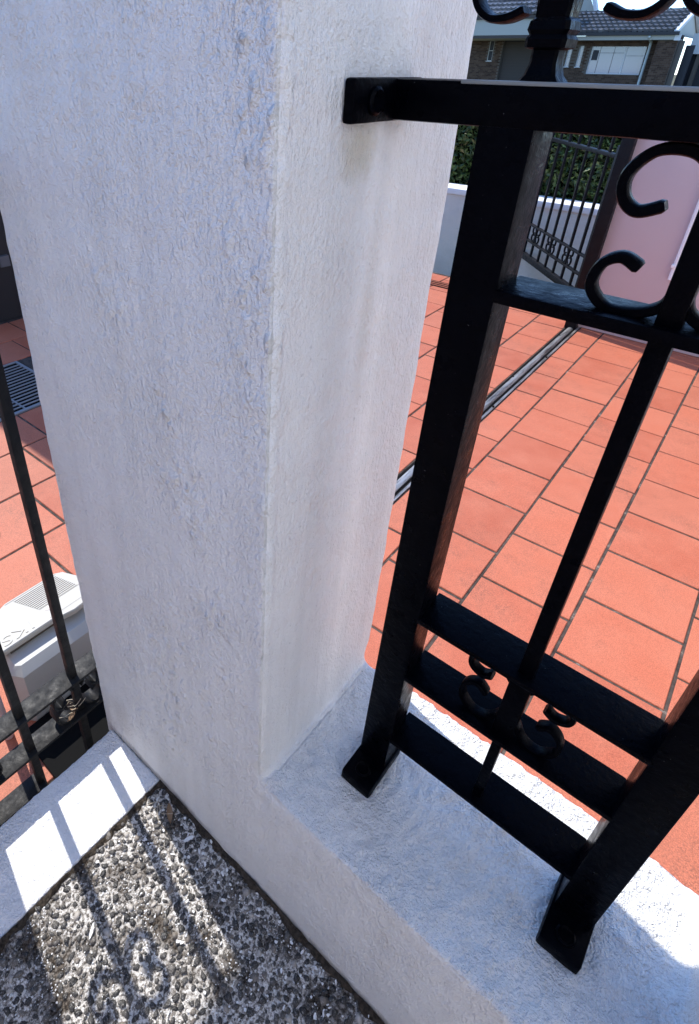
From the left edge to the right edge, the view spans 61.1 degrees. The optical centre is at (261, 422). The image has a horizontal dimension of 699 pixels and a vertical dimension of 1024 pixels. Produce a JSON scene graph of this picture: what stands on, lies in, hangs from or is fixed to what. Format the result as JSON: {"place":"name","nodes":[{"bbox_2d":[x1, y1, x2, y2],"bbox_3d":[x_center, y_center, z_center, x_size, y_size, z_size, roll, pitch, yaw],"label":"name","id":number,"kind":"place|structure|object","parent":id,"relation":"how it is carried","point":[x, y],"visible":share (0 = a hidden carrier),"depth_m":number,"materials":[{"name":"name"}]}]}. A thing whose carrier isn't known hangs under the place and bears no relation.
{"place":"outdoors","nodes":[
{"label":"outdoors","id":0,"kind":"place"},
{"bbox_2d":[0,211,22,321],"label":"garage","id":1,"kind":"structure","parent":0,"point":[10,306],"depth_m":3.95,"materials":[{"name":"black"}]},
{"bbox_2d":[0,780,384,1023],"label":"porch floor","id":2,"kind":"structure","parent":0,"point":[199,928],"depth_m":1.06,"materials":[{"name":"grey stone"}]},
{"bbox_2d":[89,923,93,938],"bbox_3d":[-0.315,0.939,1.077,0.005,0.002,0.027,2,32,2],"label":"paint flake","id":3,"kind":"object","parent":2,"relation":"on","point":[91,930],"visible":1,"depth_m":1.08,"materials":[{"name":"white paint"}]},
{"bbox_2d":[148,798,171,822],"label":"twigs","id":4,"kind":"object","parent":2,"relation":"on","point":[159,805],"visible":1,"depth_m":1.25,"materials":[{"name":"beige"}]},
{"bbox_2d":[167,803,172,824],"bbox_3d":[-0.197,0.833,1.242,0.013,0.005,0.042,-9,33,-16],"label":"dry leaf","id":5,"kind":"object","parent":2,"relation":"on","point":[169,810],"visible":1,"depth_m":1.24,"materials":[{"name":"brown plant"}]},
{"bbox_2d":[183,835,192,841],"bbox_3d":[-0.153,0.863,1.208,0.022,0.002,0.008,-11,34,-19],"label":"paint flake","id":6,"kind":"object","parent":2,"relation":"on","point":[188,838],"visible":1,"depth_m":1.21,"materials":[{"name":"white paint"}]},
{"bbox_2d":[0,272,698,894],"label":"driveway","id":7,"kind":"structure","parent":0,"point":[628,626],"depth_m":2.31,"materials":[{"name":"tile"}]},
{"bbox_2d":[0,696,13,739],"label":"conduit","id":8,"kind":"object","parent":7,"relation":"on","point":[2,710],"visible":0.33,"depth_m":1.50,"materials":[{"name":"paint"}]},
{"bbox_2d":[0,361,40,421],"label":"drain grate","id":9,"kind":"object","parent":7,"relation":"on","point":[22,385],"visible":0.39,"depth_m":3.22,"materials":[{"name":"black metal"}]},
{"bbox_2d":[0,572,91,720],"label":"gate motor","id":10,"kind":"object","parent":7,"relation":"on","point":[30,646],"visible":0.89,"depth_m":1.59,"materials":[{"name":"grey plastic"}]},
{"bbox_2d":[29,683,108,778],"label":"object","id":11,"kind":"object","parent":7,"relation":"on","point":[61,754],"visible":0.04,"depth_m":1.54,"materials":[{"name":"black metal"}]},
{"bbox_2d":[0,730,158,938],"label":"white kerb","id":12,"kind":"structure","parent":7,"relation":"on","point":[55,831],"depth_m":1.23,"materials":[{"name":"paint"}]},
{"bbox_2d":[0,355,102,826],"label":"iron fence","id":13,"kind":"object","parent":12,"relation":"on","point":[73,676],"visible":0.29,"depth_m":1.30,"materials":[{"name":"black metal"}]},
{"bbox_2d":[60,699,84,717],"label":"twigs","id":14,"kind":"object","parent":13,"relation":"on","point":[73,705],"visible":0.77,"depth_m":1.38,"materials":[{"name":"beige"}]},
{"bbox_2d":[68,708,77,720],"bbox_3d":[-0.450,0.691,1.386,0.023,0.025,0.030,0,32,-2],"label":"dry leaf","id":15,"kind":"object","parent":13,"relation":"on","point":[71,716],"visible":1,"depth_m":1.38,"materials":[{"name":"brown plant"}]},
{"bbox_2d":[0,0,698,1023],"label":"rendered wall","id":16,"kind":"structure","parent":7,"relation":"on","point":[222,222],"depth_m":0.73,"materials":[{"name":"white paint"}]},
{"bbox_2d":[341,0,698,974],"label":"wrought iron fence","id":17,"kind":"object","parent":16,"relation":"on","point":[645,804],"visible":1,"depth_m":0.61,"materials":[{"name":"black metal"}]},
{"bbox_2d":[430,280,448,288],"bbox_3d":[1.356,-1.219,4.955,2.250,0.005,0.135,26,39,34],"label":"channel drain","id":18,"kind":"object","parent":7,"relation":"on","point":[439,284],"depth_m":4.86,"materials":[{"name":"black metal"}]},
{"bbox_2d":[393,327,580,502],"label":"gate track","id":19,"kind":"structure","parent":7,"relation":"on","point":[506,388],"depth_m":3.37,"materials":[{"name":"silver metal"}]},
{"bbox_2d":[564,138,637,328],"bbox_3d":[2.192,-1.299,3.725,0.072,1.464,0.069,26,39,34],"label":"gate post","id":20,"kind":"object","parent":7,"relation":"on","point":[610,202],"visible":0.56,"depth_m":3.68,"materials":[{"name":"black metal"}]},
{"bbox_2d":[578,139,698,356],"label":"mauve wall","id":21,"kind":"structure","parent":7,"relation":"on","point":[654,242],"depth_m":3.61,"materials":[{"name":"paint"}]},
{"bbox_2d":[668,200,698,279],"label":"downpipe","id":22,"kind":"object","parent":21,"relation":"attached to","point":[673,265],"visible":0.6,"depth_m":3.49,"materials":[{"name":"paint"}]},
{"bbox_2d":[592,0,692,74],"label":"sky","id":23,"kind":"structure","parent":0,"point":[628,4],"materials":[{"name":"white"}]},
{"label":"ground","id":24,"kind":"structure","parent":0,"visible":0},
{"bbox_2d":[433,183,599,286],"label":"boundary wall","id":25,"kind":"structure","parent":24,"relation":"on","point":[451,219],"depth_m":5.31,"materials":[{"name":"white paint"}]},
{"bbox_2d":[522,132,619,287],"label":"swing gate","id":26,"kind":"structure","parent":25,"relation":"attached to","point":[547,272],"depth_m":4.59,"materials":[{"name":"black metal"}]},
{"bbox_2d":[449,125,621,203],"bbox_3d":[2.401,-2.494,5.971,12.450,1.700,0.899,26,39,34],"label":"hedge","id":27,"kind":"object","parent":24,"relation":"on","point":[464,146],"visible":0.07,"depth_m":5.29,"materials":[{"name":"green plant"}]},
{"bbox_2d":[467,0,698,85],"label":"brick house","id":28,"kind":"structure","parent":24,"relation":"on","point":[608,49],"depth_m":35.28,"materials":[{"name":"brown brick"}]},
{"bbox_2d":[486,41,494,61],"bbox_3d":[15.547,-25.239,39.520,0.408,1.219,0.156,26,39,34],"label":"window","id":29,"kind":"structure","parent":28,"relation":"in","point":[491,47],"depth_m":39.56,"materials":[{"name":"white glass"}]},
{"bbox_2d":[498,78,518,80],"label":"door panel","id":30,"kind":"structure","parent":28,"relation":"in","point":[507,79],"depth_m":39.58,"materials":[{"name":"grey"}]},
{"bbox_2d":[498,75,521,77],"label":"door panel","id":31,"kind":"structure","parent":28,"relation":"in","point":[500,76],"depth_m":39.50,"materials":[{"name":"grey"}]},
{"bbox_2d":[499,72,523,74],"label":"door panel","id":32,"kind":"structure","parent":28,"relation":"in","point":[500,73],"depth_m":39.38,"materials":[{"name":"grey"}]},
{"bbox_2d":[499,69,524,71],"bbox_3d":[17.629,-23.412,38.735,3.696,0.163,0.036,26,39,34],"label":"door panel","id":33,"kind":"structure","parent":28,"relation":"in","point":[501,70],"depth_m":39.28,"materials":[{"name":"grey"}]},
{"bbox_2d":[500,66,526,68],"bbox_3d":[17.632,-23.559,38.644,3.696,0.163,0.036,26,39,34],"label":"door panel","id":34,"kind":"structure","parent":28,"relation":"in","point":[501,67],"depth_m":39.15,"materials":[{"name":"grey"}]},
{"bbox_2d":[504,45,524,47],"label":"door panel","id":35,"kind":"structure","parent":28,"relation":"in","point":[506,46],"depth_m":38.65,"materials":[{"name":"grey"}]},
{"bbox_2d":[501,63,528,65],"bbox_3d":[17.634,-23.706,38.553,3.696,0.163,0.036,26,39,34],"label":"door panel","id":36,"kind":"structure","parent":28,"relation":"in","point":[502,64],"depth_m":39.03,"materials":[{"name":"grey"}]},
{"bbox_2d":[505,42,524,44],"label":"door panel","id":37,"kind":"structure","parent":28,"relation":"in","point":[506,43],"depth_m":38.57,"materials":[{"name":"grey"}]},
{"bbox_2d":[501,60,529,62],"bbox_3d":[17.637,-23.853,38.463,3.696,0.163,0.036,26,39,34],"label":"door panel","id":38,"kind":"structure","parent":28,"relation":"in","point":[503,61],"depth_m":38.94,"materials":[{"name":"grey"}]},
{"bbox_2d":[502,57,529,59],"bbox_3d":[17.640,-24.000,38.372,3.696,0.163,0.036,26,39,34],"label":"door panel","id":39,"kind":"structure","parent":28,"relation":"in","point":[503,58],"depth_m":38.86,"materials":[{"name":"grey"}]},
{"bbox_2d":[502,54,530,56],"bbox_3d":[17.643,-24.147,38.281,3.696,0.163,0.036,26,39,34],"label":"door panel","id":40,"kind":"structure","parent":28,"relation":"in","point":[504,55],"depth_m":38.76,"materials":[{"name":"grey"}]},
{"bbox_2d":[503,51,531,53],"bbox_3d":[17.646,-24.294,38.190,3.696,0.163,0.036,26,39,34],"label":"door panel","id":41,"kind":"structure","parent":28,"relation":"in","point":[504,52],"depth_m":38.68,"materials":[{"name":"grey"}]},
{"bbox_2d":[504,48,531,50],"bbox_3d":[17.649,-24.441,38.100,3.696,0.163,0.036,26,39,34],"label":"door panel","id":42,"kind":"structure","parent":28,"relation":"in","point":[505,49],"depth_m":38.62,"materials":[{"name":"grey"}]},
{"bbox_2d":[564,49,571,66],"bbox_3d":[19.388,-23.140,36.795,0.336,1.147,0.156,26,39,34],"label":"window","id":43,"kind":"structure","parent":28,"relation":"in","point":[569,51],"depth_m":36.88,"materials":[{"name":"white glass"}]},
{"bbox_2d":[574,46,584,67],"bbox_3d":[19.890,-22.898,36.419,0.336,1.147,0.156,26,39,34],"label":"window","id":44,"kind":"structure","parent":28,"relation":"in","point":[581,50],"depth_m":36.47,"materials":[{"name":"white glass"}]},
{"bbox_2d":[586,46,646,74],"bbox_3d":[21.499,-22.027,35.374,3.024,1.452,0.072,26,39,34],"label":"window","id":45,"kind":"structure","parent":28,"relation":"in","point":[623,60],"depth_m":35.34,"materials":[{"name":"white glass"}]},
{"bbox_2d":[673,45,695,85],"bbox_3d":[24.225,-20.126,33.629,0.432,2.832,0.144,26,39,34],"label":"side door","id":46,"kind":"structure","parent":28,"relation":"in","point":[689,49],"depth_m":33.34,"materials":[{"name":"black"}]},
{"bbox_2d":[682,33,698,86],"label":"neighbour house","id":47,"kind":"structure","parent":24,"relation":"on","point":[691,78],"depth_m":34.62,"materials":[{"name":"grey paint"}]}
]}

